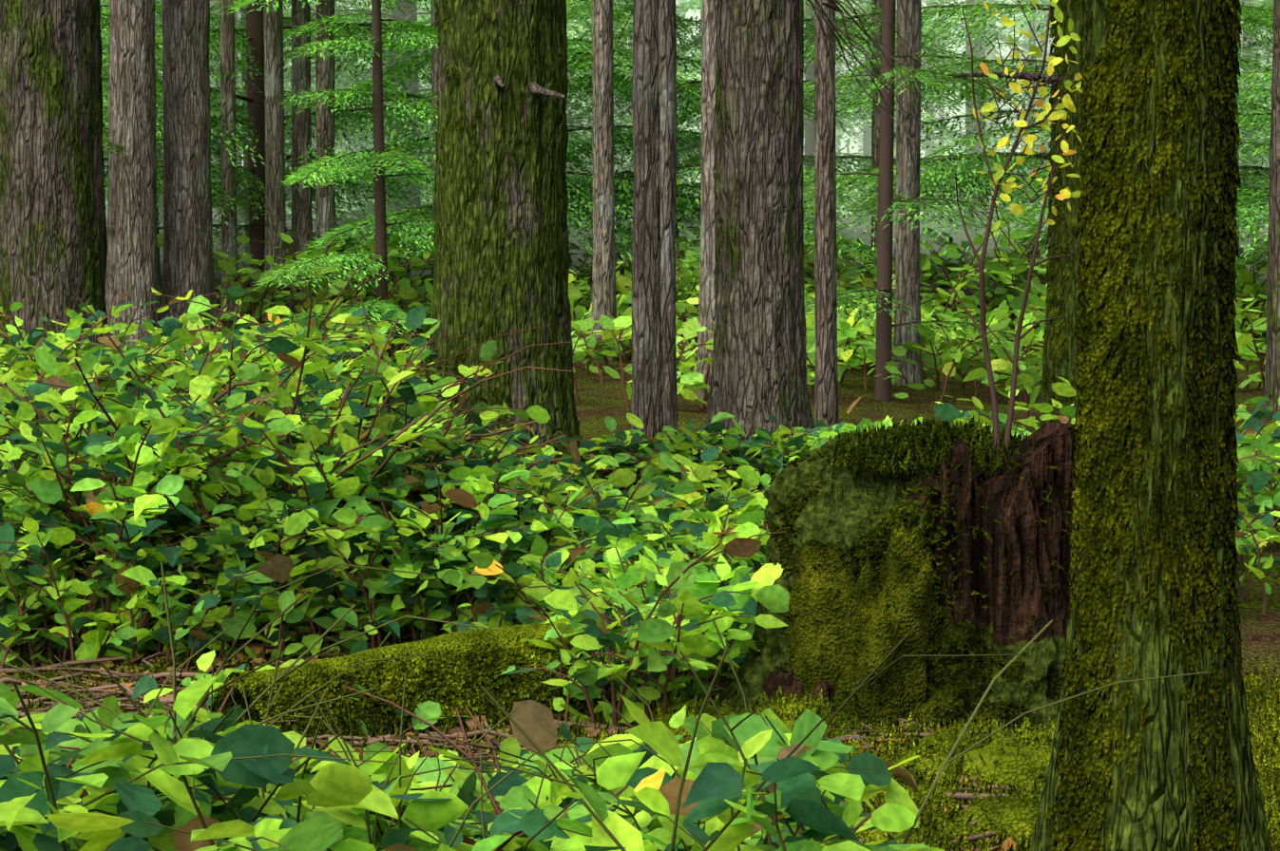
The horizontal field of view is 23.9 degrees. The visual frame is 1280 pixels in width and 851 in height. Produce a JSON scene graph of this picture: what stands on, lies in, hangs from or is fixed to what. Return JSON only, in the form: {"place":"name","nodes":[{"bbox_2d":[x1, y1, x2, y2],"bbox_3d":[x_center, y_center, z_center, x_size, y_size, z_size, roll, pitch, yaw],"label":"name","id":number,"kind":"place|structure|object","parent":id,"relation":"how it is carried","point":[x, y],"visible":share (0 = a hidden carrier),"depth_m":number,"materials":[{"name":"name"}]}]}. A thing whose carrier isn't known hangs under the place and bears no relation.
{"place":"outdoors","nodes":[
{"label":"outdoors","id":0,"kind":"place"},
{"bbox_2d":[5,0,1279,842],"bbox_3d":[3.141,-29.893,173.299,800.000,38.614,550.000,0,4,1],"label":"forest floor","id":1,"kind":"structure","parent":0,"point":[604,399],"depth_m":16.31,"materials":[{"name":"brown soil"}]},
{"bbox_2d":[213,623,596,748],"bbox_3d":[-0.590,0.709,7.777,1.064,0.324,0.288,-4,5,-42],"label":"mossy log","id":2,"kind":"object","parent":1,"relation":"on","point":[455,640],"visible":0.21,"depth_m":7.71,"materials":[{"name":"green plant"}]},
{"bbox_2d":[0,213,1279,850],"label":"salal","id":3,"kind":"object","parent":1,"relation":"on","point":[718,784],"depth_m":8.89,"materials":[{"name":"green plant"}]},
{"bbox_2d":[0,0,1279,850],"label":"trunks","id":4,"kind":"object","parent":1,"relation":"on","point":[753,302],"visible":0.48,"depth_m":12.68,"materials":[{"name":"brown plant"}]},
{"bbox_2d":[0,0,1279,850],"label":"moss strands","id":5,"kind":"object","parent":1,"relation":"on","point":[1115,410],"visible":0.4,"depth_m":5.46},
{"bbox_2d":[99,0,1274,401],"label":"hemlock","id":6,"kind":"object","parent":1,"relation":"on","point":[356,203],"depth_m":21.42,"materials":[{"name":"plant"}]},
{"bbox_2d":[482,691,1055,850],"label":"moss cushions","id":7,"kind":"object","parent":1,"relation":"on","point":[1028,765],"visible":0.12,"depth_m":6.58,"materials":[{"name":"green plant"}]},
{"bbox_2d":[709,422,1078,730],"bbox_3d":[0.797,0.455,8.081,1.285,0.946,1.198,0,4,1],"label":"stump","id":8,"kind":"object","parent":1,"relation":"on","point":[847,503],"visible":0.56,"depth_m":7.69,"materials":[{"name":"green plant"}]},
{"bbox_2d":[807,0,1082,459],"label":"sapling","id":9,"kind":"object","parent":8,"relation":"on","point":[982,329],"depth_m":7.89,"materials":[{"name":"plant"}]}
]}

